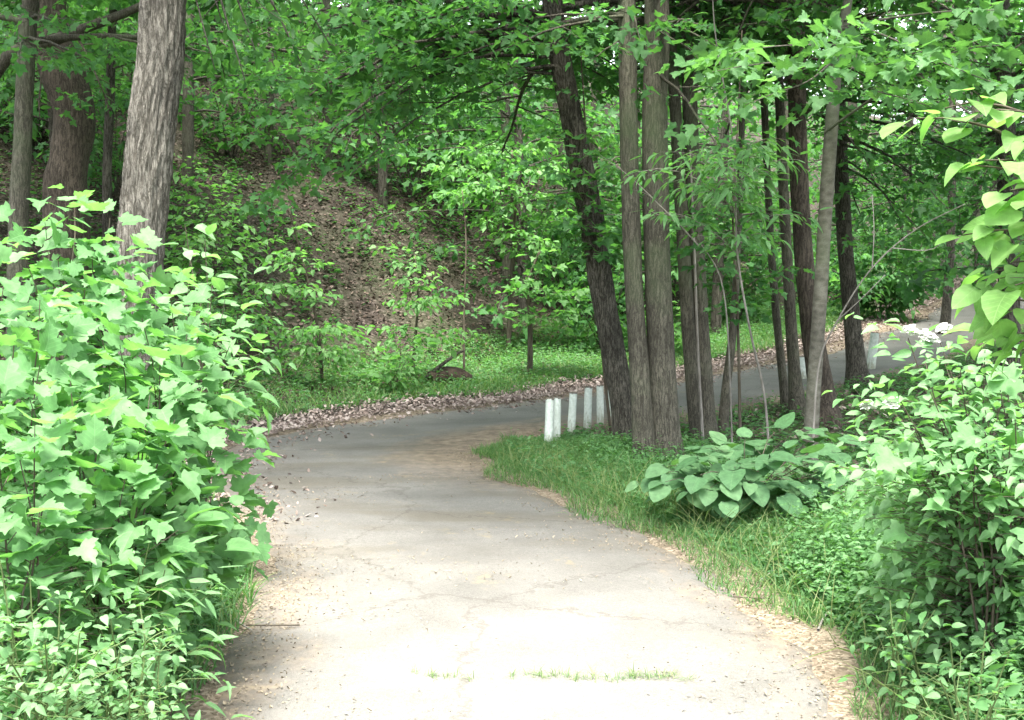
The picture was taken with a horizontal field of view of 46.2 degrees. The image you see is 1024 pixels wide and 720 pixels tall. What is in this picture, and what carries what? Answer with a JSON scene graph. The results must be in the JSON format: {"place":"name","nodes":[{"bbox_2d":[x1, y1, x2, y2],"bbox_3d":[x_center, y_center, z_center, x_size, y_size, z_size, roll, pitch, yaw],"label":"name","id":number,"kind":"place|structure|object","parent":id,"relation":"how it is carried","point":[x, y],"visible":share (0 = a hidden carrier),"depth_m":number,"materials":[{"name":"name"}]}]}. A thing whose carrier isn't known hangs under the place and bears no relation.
{"place":"outdoors","nodes":[
{"label":"outdoors","id":0,"kind":"place"},
{"bbox_2d":[0,3,1023,719],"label":"ground","id":1,"kind":"structure","parent":0,"point":[832,665],"depth_m":22.27,"materials":[{"name":"brown soil"}]},
{"bbox_2d":[0,9,130,149],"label":"hillside shrub","id":2,"kind":"object","parent":1,"relation":"on","point":[5,138],"visible":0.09,"depth_m":22.49,"materials":[{"name":"green plant"}]},
{"bbox_2d":[0,559,153,719],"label":"leafy herb","id":3,"kind":"object","parent":1,"relation":"on","point":[49,697],"visible":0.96,"depth_m":3.50,"materials":[{"name":"green plant"}]},
{"bbox_2d":[0,241,154,657],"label":"maple sapling","id":4,"kind":"object","parent":1,"relation":"on","point":[80,328],"visible":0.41,"depth_m":4.57,"materials":[{"name":"green plant"}]},
{"bbox_2d":[0,356,170,719],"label":"maple sapling","id":5,"kind":"object","parent":1,"relation":"on","point":[58,507],"visible":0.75,"depth_m":3.85,"materials":[{"name":"green plant"}]},
{"bbox_2d":[0,184,206,616],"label":"maple sapling","id":6,"kind":"object","parent":1,"relation":"on","point":[54,273],"visible":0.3,"depth_m":5.38,"materials":[{"name":"green plant"}]},
{"bbox_2d":[72,4,136,110],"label":"hillside shrub","id":7,"kind":"object","parent":1,"relation":"on","point":[125,69],"visible":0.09,"depth_m":25.27,"materials":[{"name":"green plant"}]},
{"bbox_2d":[0,1,212,190],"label":"hillside tree","id":8,"kind":"object","parent":1,"relation":"on","point":[50,110],"visible":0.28,"depth_m":21.34,"materials":[{"name":"green plant"}]},
{"bbox_2d":[0,0,213,78],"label":"bare limb tree","id":9,"kind":"object","parent":1,"relation":"on","point":[5,60],"visible":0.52,"depth_m":13.66,"materials":[{"name":"brown plant"}]},
{"bbox_2d":[48,61,176,199],"bbox_3d":[-7.390,-4.097,22.165,2.617,2.496,2.097,3,5,43],"label":"hillside shrub","id":10,"kind":"object","parent":1,"relation":"on","point":[98,158],"visible":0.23,"depth_m":21.83,"materials":[{"name":"green plant"}]},
{"bbox_2d":[0,343,227,716],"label":"maple sapling","id":11,"kind":"object","parent":1,"relation":"on","point":[146,476],"visible":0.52,"depth_m":4.25,"materials":[{"name":"green plant"}]},
{"bbox_2d":[39,592,200,719],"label":"leafy herb","id":12,"kind":"object","parent":1,"relation":"on","point":[146,708],"visible":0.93,"depth_m":3.68,"materials":[{"name":"green plant"}]},
{"bbox_2d":[0,473,254,719],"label":"leafy herb","id":13,"kind":"object","parent":1,"relation":"on","point":[142,594],"visible":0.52,"depth_m":4.13,"materials":[{"name":"green plant"}]},
{"bbox_2d":[0,0,263,360],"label":"crooked tree","id":14,"kind":"object","parent":1,"relation":"on","point":[70,96],"visible":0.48,"depth_m":16.61,"materials":[{"name":"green plant"}]},
{"bbox_2d":[41,467,260,674],"bbox_3d":[-1.392,0.922,4.892,0.830,1.071,1.031,0,3,0],"label":"heart leaf vine","id":15,"kind":"object","parent":1,"relation":"on","point":[246,547],"visible":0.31,"depth_m":4.87,"materials":[{"name":"green plant"}]},
{"bbox_2d":[26,266,281,652],"bbox_3d":[-1.546,0.519,5.202,1.168,1.849,1.253,-2,4,-34],"label":"maple sapling","id":16,"kind":"object","parent":1,"relation":"on","point":[229,402],"visible":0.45,"depth_m":5.06,"materials":[{"name":"green plant"}]},
{"bbox_2d":[4,0,322,182],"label":"hillside tree","id":17,"kind":"object","parent":1,"relation":"on","point":[187,127],"visible":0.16,"depth_m":23.74,"materials":[{"name":"green plant"}]},
{"bbox_2d":[66,366,267,658],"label":"maple sapling","id":18,"kind":"object","parent":1,"relation":"on","point":[200,463],"visible":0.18,"depth_m":5.00,"materials":[{"name":"green plant"}]},
{"bbox_2d":[0,0,356,283],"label":"slim tree","id":19,"kind":"object","parent":1,"relation":"on","point":[111,66],"visible":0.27,"depth_m":18.80,"materials":[{"name":"green plant"}]},
{"bbox_2d":[124,223,296,501],"bbox_3d":[-1.753,0.281,6.838,0.851,2.131,1.493,-2,4,-31],"label":"oval leaf shrub","id":20,"kind":"object","parent":1,"relation":"on","point":[218,284],"visible":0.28,"depth_m":6.75,"materials":[{"name":"green plant"}]},
{"bbox_2d":[0,0,422,434],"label":"slim trunk tree","id":21,"kind":"object","parent":1,"relation":"on","point":[27,43],"visible":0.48,"depth_m":12.82,"materials":[{"name":"green plant"}]},
{"bbox_2d":[162,153,294,352],"bbox_3d":[-4.639,-1.591,18.828,2.698,3.432,2.834,2,4,25],"label":"shrub","id":22,"kind":"object","parent":1,"relation":"on","point":[198,238],"visible":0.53,"depth_m":18.52,"materials":[{"name":"green plant"}]},
{"bbox_2d":[170,279,286,396],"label":"shrub","id":23,"kind":"object","parent":1,"relation":"on","point":[264,325],"visible":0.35,"depth_m":17.07,"materials":[{"name":"green plant"}]},
{"bbox_2d":[177,56,289,157],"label":"hillside shrub","id":24,"kind":"object","parent":1,"relation":"on","point":[216,134],"visible":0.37,"depth_m":25.34,"materials":[{"name":"green plant"}]},
{"bbox_2d":[103,0,386,432],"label":"oak tree","id":25,"kind":"object","parent":1,"relation":"on","point":[151,123],"visible":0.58,"depth_m":8.84,"materials":[{"name":"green plant"}]},
{"bbox_2d":[193,0,365,164],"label":"hillside tree","id":26,"kind":"object","parent":1,"relation":"on","point":[268,149],"visible":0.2,"depth_m":25.71,"materials":[{"name":"green plant"}]},
{"bbox_2d":[240,201,375,388],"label":"sapling","id":27,"kind":"object","parent":1,"relation":"on","point":[292,290],"visible":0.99,"depth_m":17.64,"materials":[{"name":"green plant"}]},
{"bbox_2d":[195,0,457,162],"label":"hillside tree","id":28,"kind":"object","parent":1,"relation":"on","point":[326,3],"visible":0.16,"depth_m":26.44,"materials":[{"name":"green plant"}]},
{"bbox_2d":[294,1,500,135],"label":"hillside tree","id":29,"kind":"object","parent":1,"relation":"on","point":[359,49],"visible":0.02,"depth_m":30.14,"materials":[{"name":"green plant"}]},
{"bbox_2d":[359,334,437,395],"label":"shrub","id":30,"kind":"object","parent":1,"relation":"on","point":[387,375],"visible":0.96,"depth_m":17.59,"materials":[{"name":"green plant"}]},
{"bbox_2d":[323,56,483,199],"bbox_3d":[-2.418,-5.061,26.361,3.517,3.355,2.818,-1,3,-16],"label":"hillside shrub","id":31,"kind":"object","parent":1,"relation":"on","point":[454,140],"visible":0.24,"depth_m":26.10,"materials":[{"name":"green plant"}]},
{"bbox_2d":[267,0,546,209],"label":"hillside tree","id":32,"kind":"object","parent":1,"relation":"on","point":[382,177],"visible":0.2,"depth_m":25.08,"materials":[{"name":"green plant"}]},
{"bbox_2d":[364,242,486,375],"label":"sapling","id":33,"kind":"object","parent":1,"relation":"on","point":[417,308],"visible":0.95,"depth_m":18.36,"materials":[{"name":"green plant"}]},
{"bbox_2d":[424,350,472,383],"bbox_3d":[-0.997,0.114,18.675,0.806,0.557,0.277,-1,4,-20],"label":"rotten log","id":34,"kind":"object","parent":1,"relation":"on","point":[451,370],"visible":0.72,"depth_m":18.58,"materials":[{"name":"brown wood"}]},
{"bbox_2d":[0,9,923,392],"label":"undergrowth","id":35,"kind":"object","parent":1,"relation":"on","point":[418,241],"visible":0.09,"depth_m":23.53,"materials":[{"name":"green plant"}]},
{"bbox_2d":[432,185,493,369],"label":"sapling","id":36,"kind":"object","parent":1,"relation":"on","point":[450,289],"visible":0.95,"depth_m":19.11,"materials":[{"name":"green plant"}]},
{"bbox_2d":[342,0,595,189],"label":"hillside tree","id":37,"kind":"object","parent":1,"relation":"on","point":[524,125],"visible":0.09,"depth_m":27.37,"materials":[{"name":"green plant"}]},
{"bbox_2d":[403,94,538,208],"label":"hillside shrub","id":38,"kind":"object","parent":1,"relation":"on","point":[467,137],"visible":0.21,"depth_m":26.64,"materials":[{"name":"green plant"}]},
{"bbox_2d":[409,137,573,348],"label":"sapling","id":39,"kind":"object","parent":1,"relation":"on","point":[482,192],"visible":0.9,"depth_m":21.24,"materials":[{"name":"green plant"}]},
{"bbox_2d":[448,85,561,178],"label":"hillside shrub","id":40,"kind":"object","parent":1,"relation":"on","point":[542,113],"visible":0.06,"depth_m":29.51,"materials":[{"name":"green plant"}]},
{"bbox_2d":[339,2,671,285],"bbox_3d":[0.043,-7.814,24.058,6.599,13.303,5.703,0,3,2],"label":"hillside tree","id":41,"kind":"object","parent":1,"relation":"on","point":[506,261],"visible":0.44,"depth_m":23.82,"materials":[{"name":"green plant"}]},
{"bbox_2d":[0,6,1023,523],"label":"leaf litter","id":42,"kind":"object","parent":1,"relation":"on","point":[300,420],"visible":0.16,"depth_m":21.34,"materials":[{"name":"brown plant"}]},
{"bbox_2d":[0,285,1023,719],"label":"weeds","id":43,"kind":"object","parent":1,"relation":"on","point":[822,559],"visible":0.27,"depth_m":8.65,"materials":[{"name":"green plant"}]},
{"bbox_2d":[13,294,1023,719],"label":"grass","id":44,"kind":"structure","parent":1,"relation":"on","point":[507,458],"depth_m":8.71,"materials":[{"name":"green plant"}]},
{"bbox_2d":[392,0,674,339],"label":"hillside tree","id":45,"kind":"object","parent":1,"relation":"on","point":[402,159],"visible":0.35,"depth_m":22.67,"materials":[{"name":"green plant"}]},
{"bbox_2d":[160,379,919,719],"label":"edge debris","id":46,"kind":"object","parent":1,"relation":"on","point":[408,645],"visible":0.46,"depth_m":6.37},
{"bbox_2d":[495,240,591,373],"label":"sapling","id":47,"kind":"object","parent":1,"relation":"on","point":[550,297],"visible":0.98,"depth_m":19.01,"materials":[{"name":"green plant"}]},
{"bbox_2d":[544,398,553,443],"bbox_3d":[0.404,0.761,13.164,0.119,0.696,0.101,0,3,0],"label":"guard post","id":48,"kind":"object","parent":1,"relation":"on","point":[549,415],"visible":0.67,"depth_m":13.12,"materials":[{"name":"white paint"}]},
{"bbox_2d":[553,397,560,440],"bbox_3d":[0.502,0.741,13.415,0.093,0.660,0.086,0,3,0],"label":"guard post","id":49,"kind":"object","parent":1,"relation":"on","point":[557,417],"visible":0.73,"depth_m":13.38,"materials":[{"name":"white paint"}]},
{"bbox_2d":[495,184,623,309],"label":"hillside shrub","id":50,"kind":"object","parent":1,"relation":"on","point":[566,253],"visible":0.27,"depth_m":24.07,"materials":[{"name":"green plant"}]},
{"bbox_2d":[468,1,669,188],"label":"hillside tree","id":51,"kind":"object","parent":1,"relation":"on","point":[555,104],"visible":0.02,"depth_m":32.60,"materials":[{"name":"green plant"}]},
{"bbox_2d":[567,392,576,434],"bbox_3d":[0.686,0.690,13.764,0.125,0.642,0.096,0,3,0],"label":"guard post","id":52,"kind":"object","parent":1,"relation":"on","point":[572,411],"visible":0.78,"depth_m":13.72,"materials":[{"name":"white paint"}]},
{"bbox_2d":[450,4,704,212],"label":"hillside tree","id":53,"kind":"object","parent":1,"relation":"on","point":[593,105],"visible":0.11,"depth_m":27.60,"materials":[{"name":"green plant"}]},
{"bbox_2d":[522,40,643,435],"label":"understorey maple","id":54,"kind":"object","parent":1,"relation":"on","point":[609,239],"visible":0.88,"depth_m":12.71,"materials":[{"name":"green plant"}]},
{"bbox_2d":[524,244,645,349],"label":"hillside shrub","id":55,"kind":"object","parent":1,"relation":"on","point":[579,330],"visible":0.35,"depth_m":22.19,"materials":[{"name":"green plant"}]},
{"bbox_2d":[583,386,591,428],"bbox_3d":[0.893,0.625,14.158,0.108,0.629,0.095,0,3,0],"label":"guard post","id":56,"kind":"object","parent":1,"relation":"on","point":[588,404],"visible":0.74,"depth_m":14.12,"materials":[{"name":"white paint"}]},
{"bbox_2d":[186,0,997,442],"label":"leaning tree","id":57,"kind":"object","parent":1,"relation":"on","point":[438,18],"visible":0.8,"depth_m":11.79,"materials":[{"name":"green plant"}]},
{"bbox_2d":[267,0,920,467],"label":"stout trunk tree","id":58,"kind":"object","parent":1,"relation":"on","point":[653,116],"visible":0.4,"depth_m":11.98,"materials":[{"name":"brown plant"}]},
{"bbox_2d":[596,385,603,424],"bbox_3d":[1.071,0.598,14.561,0.096,0.593,0.091,0,3,0],"label":"guard post","id":59,"kind":"object","parent":1,"relation":"on","point":[600,402],"visible":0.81,"depth_m":14.52,"materials":[{"name":"white paint"}]},
{"bbox_2d":[526,152,707,288],"bbox_3d":[2.064,-3.128,26.266,4.185,3.637,4.026,-2,4,-37],"label":"hillside shrub","id":60,"kind":"object","parent":1,"relation":"on","point":[601,163],"visible":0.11,"depth_m":26.02,"materials":[{"name":"green plant"}]},
{"bbox_2d":[386,0,869,445],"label":"twin stem tree","id":61,"kind":"object","parent":1,"relation":"on","point":[697,363],"visible":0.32,"depth_m":13.53,"materials":[{"name":"brown plant"}]},
{"bbox_2d":[568,205,707,313],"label":"hillside shrub","id":62,"kind":"object","parent":1,"relation":"on","point":[674,260],"visible":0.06,"depth_m":25.12,"materials":[{"name":"green plant"}]},
{"bbox_2d":[526,0,775,296],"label":"hillside tree","id":63,"kind":"object","parent":1,"relation":"on","point":[671,182],"visible":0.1,"depth_m":26.48,"materials":[{"name":"green plant"}]},
{"bbox_2d":[587,154,732,442],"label":"ash sapling","id":64,"kind":"object","parent":1,"relation":"on","point":[652,210],"visible":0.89,"depth_m":10.94,"materials":[{"name":"ash leaf"},{"name":"twig bark"}]},
{"bbox_2d":[314,0,1023,464],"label":"slim trunk tree","id":65,"kind":"object","parent":1,"relation":"on","point":[626,50],"visible":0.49,"depth_m":11.89,"materials":[{"name":"brown plant"}]},
{"bbox_2d":[582,12,820,181],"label":"hillside tree","id":66,"kind":"object","parent":1,"relation":"on","point":[701,102],"visible":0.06,"depth_m":37.76,"materials":[{"name":"green plant"}]},
{"bbox_2d":[545,4,865,306],"bbox_3d":[3.828,-5.333,26.542,7.277,9.726,6.115,-2,4,-33],"label":"hillside tree","id":67,"kind":"object","parent":1,"relation":"on","point":[751,129],"visible":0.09,"depth_m":26.22,"materials":[{"name":"green plant"}]},
{"bbox_2d":[556,4,890,334],"bbox_3d":[4.244,-5.325,24.998,6.446,10.305,6.196,-1,4,-18],"label":"hillside tree","id":68,"kind":"object","parent":1,"relation":"on","point":[716,321],"visible":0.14,"depth_m":24.68,"materials":[{"name":"green plant"}]},
{"bbox_2d":[614,0,832,445],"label":"ash sapling","id":69,"kind":"object","parent":1,"relation":"on","point":[745,155],"visible":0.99,"depth_m":10.28,"materials":[{"name":"narrow ash leaf"},{"name":"twig bark"}]},
{"bbox_2d":[667,24,814,442],"bbox_3d":[2.277,-1.187,12.325,1.860,4.542,1.041,-1,4,-21],"label":"understorey maple","id":70,"kind":"object","parent":1,"relation":"on","point":[730,267],"visible":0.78,"depth_m":12.30,"materials":[{"name":"green plant"}]},
{"bbox_2d":[706,227,782,322],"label":"hillside shrub","id":71,"kind":"object","parent":1,"relation":"on","point":[726,287],"visible":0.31,"depth_m":26.54,"materials":[{"name":"green plant"}]},
{"bbox_2d":[625,412,874,518],"bbox_3d":[1.824,0.821,8.791,2.098,0.773,1.328,-2,4,-33],"label":"leaf shrub","id":72,"kind":"object","parent":1,"relation":"on","point":[739,480],"visible":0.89,"depth_m":8.50,"materials":[{"name":"green plant"}]},
{"bbox_2d":[595,2,917,434],"bbox_3d":[2.948,-3.462,13.862,4.567,8.964,4.934,0,3,0],"label":"young tree","id":73,"kind":"object","parent":1,"relation":"on","point":[724,411],"visible":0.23,"depth_m":13.97,"materials":[{"name":"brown plant"}]},
{"bbox_2d":[521,0,1023,388],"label":"dark tree","id":74,"kind":"object","parent":1,"relation":"on","point":[856,362],"visible":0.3,"depth_m":16.05,"materials":[{"name":"green plant"}]},
{"bbox_2d":[566,0,1023,132],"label":"roadside tree","id":75,"kind":"object","parent":1,"relation":"on","point":[760,14],"visible":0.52,"depth_m":12.04,"materials":[{"name":"green plant"}]},
{"bbox_2d":[727,196,870,304],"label":"hillside shrub","id":76,"kind":"object","parent":1,"relation":"on","point":[853,206],"visible":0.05,"depth_m":29.86,"materials":[{"name":"green plant"}]},
{"bbox_2d":[670,11,932,312],"bbox_3d":[6.900,-7.550,28.639,6.545,13.536,6.923,-3,5,-44],"label":"hillside tree","id":77,"kind":"object","parent":1,"relation":"on","point":[832,256],"visible":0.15,"depth_m":28.55,"materials":[{"name":"green plant"}]},
{"bbox_2d":[676,1,941,406],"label":"young tree","id":78,"kind":"object","parent":1,"relation":"on","point":[781,366],"visible":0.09,"depth_m":15.74,"materials":[{"name":"brown plant"}]},
{"bbox_2d":[607,0,1023,428],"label":"dark tree","id":79,"kind":"object","parent":1,"relation":"on","point":[802,233],"visible":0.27,"depth_m":14.41,"materials":[{"name":"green plant"}]},
{"bbox_2d":[611,1,1023,418],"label":"young tree","id":80,"kind":"object","parent":1,"relation":"on","point":[796,390],"visible":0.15,"depth_m":15.31,"materials":[{"name":"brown plant"}]},
{"bbox_2d":[656,0,1023,476],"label":"pale tree","id":81,"kind":"object","parent":1,"relation":"on","point":[843,37],"visible":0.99,"depth_m":8.88,"materials":[{"name":"green plant"}]},
{"bbox_2d":[728,9,966,303],"bbox_3d":[8.333,-8.425,30.551,7.259,14.634,6.273,-1,3,-15],"label":"hillside tree","id":82,"kind":"object","parent":1,"relation":"on","point":[860,178],"visible":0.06,"depth_m":30.83,"materials":[{"name":"green plant"}]},
{"bbox_2d":[753,12,988,257],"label":"hillside tree","id":83,"kind":"object","parent":1,"relation":"on","point":[854,179],"visible":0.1,"depth_m":35.28,"materials":[{"name":"green plant"}]},
{"bbox_2d":[867,332,878,368],"bbox_3d":[5.893,-0.090,19.628,0.213,0.740,0.148,0,3,0],"label":"guard post","id":84,"kind":"object","parent":1,"relation":"on","point":[871,359],"visible":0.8,"depth_m":19.57,"materials":[{"name":"white paint"}]},
{"bbox_2d":[812,195,964,475],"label":"dead sapling","id":85,"kind":"object","parent":1,"relation":"on","point":[818,367],"visible":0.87,"depth_m":9.98,"materials":[{"name":"brown plant"}]},
{"bbox_2d":[826,213,953,323],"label":"shrub","id":86,"kind":"object","parent":1,"relation":"on","point":[896,302],"visible":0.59,"depth_m":27.09,"materials":[{"name":"green plant"}]},
{"bbox_2d":[757,0,1023,275],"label":"hillside tree","id":87,"kind":"object","parent":1,"relation":"on","point":[878,191],"visible":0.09,"depth_m":33.52,"materials":[{"name":"green plant"}]},
{"bbox_2d":[784,0,1023,381],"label":"shade tree","id":88,"kind":"object","parent":1,"relation":"on","point":[1001,69],"visible":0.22,"depth_m":16.88,"materials":[{"name":"green plant"}]},
{"bbox_2d":[837,579,989,719],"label":"leafy herb","id":89,"kind":"object","parent":1,"relation":"on","point":[910,617],"visible":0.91,"depth_m":4.64,"materials":[{"name":"green plant"}]},
{"bbox_2d":[809,447,1020,616],"bbox_3d":[1.909,0.942,5.360,1.084,1.008,1.181,-2,4,-32],"label":"honeysuckle bush","id":90,"kind":"object","parent":1,"relation":"on","point":[852,489],"visible":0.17,"depth_m":5.42,"materials":[{"name":"green plant"}]},
{"bbox_2d":[807,0,1023,333],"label":"slim tree","id":91,"kind":"object","parent":1,"relation":"on","point":[946,311],"visible":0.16,"depth_m":23.62,"materials":[{"name":"green plant"}]},
{"bbox_2d":[822,312,1023,697],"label":"viburnum bush","id":92,"kind":"object","parent":1,"relation":"on","point":[929,458],"visible":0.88,"depth_m":4.75,"materials":[{"name":"green plant"}]},
{"bbox_2d":[857,0,988,261],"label":"hillside tree","id":93,"kind":"object","parent":1,"relation":"on","point":[878,164],"visible":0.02,"depth_m":43.76,"materials":[{"name":"green plant"}]},
{"bbox_2d":[848,0,1023,284],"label":"hillside tree","id":94,"kind":"object","parent":1,"relation":"on","point":[972,108],"visible":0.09,"depth_m":29.73,"materials":[{"name":"green plant"}]},
{"bbox_2d":[873,362,1023,673],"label":"maple sapling","id":95,"kind":"object","parent":1,"relation":"on","point":[886,459],"visible":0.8,"depth_m":4.57,"materials":[{"name":"green plant"}]},
{"bbox_2d":[876,130,1023,304],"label":"hillside tree","id":96,"kind":"object","parent":1,"relation":"on","point":[917,282],"visible":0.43,"depth_m":18.41,"materials":[{"name":"green plant"}]},
{"bbox_2d":[879,88,1023,376],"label":"basswood sapling","id":97,"kind":"object","parent":1,"relation":"on","point":[992,306],"visible":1,"depth_m":3.24,"materials":[{"name":"green plant"}]},
{"bbox_2d":[890,618,1023,719],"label":"leafy herb","id":98,"kind":"object","parent":1,"relation":"on","point":[1013,689],"visible":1,"depth_m":3.62,"materials":[{"name":"green plant"}]},
{"bbox_2d":[890,0,1023,267],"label":"hillside tree","id":99,"kind":"object","parent":1,"relation":"on","point":[931,246],"visible":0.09,"depth_m":30.25,"materials":[{"name":"green plant"}]},
{"bbox_2d":[917,9,1023,296],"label":"hillside tree","id":100,"kind":"object","parent":1,"relation":"on","point":[967,262],"visible":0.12,"depth_m":28.09,"materials":[{"name":"green plant"}]},
{"bbox_2d":[926,457,1022,683],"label":"leafy bush","id":101,"kind":"object","parent":1,"relation":"on","point":[972,615],"visible":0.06,"depth_m":4.81,"materials":[{"name":"green plant"}]},
{"bbox_2d":[211,297,1023,719],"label":"road","id":102,"kind":"structure","parent":0,"point":[617,609],"depth_m":6.51,"materials":[{"name":"grey asphalt"}]},
{"bbox_2d":[226,469,851,719],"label":"fallen catkins","id":103,"kind":"object","parent":102,"relation":"on","point":[765,690],"visible":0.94,"depth_m":6.73,"materials":[{"name":"brown plant"}]},
{"bbox_2d":[410,662,696,682],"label":"crack grass","id":104,"kind":"structure","parent":102,"relation":"on","point":[577,676],"depth_m":5.25,"materials":[{"name":"green plant"}]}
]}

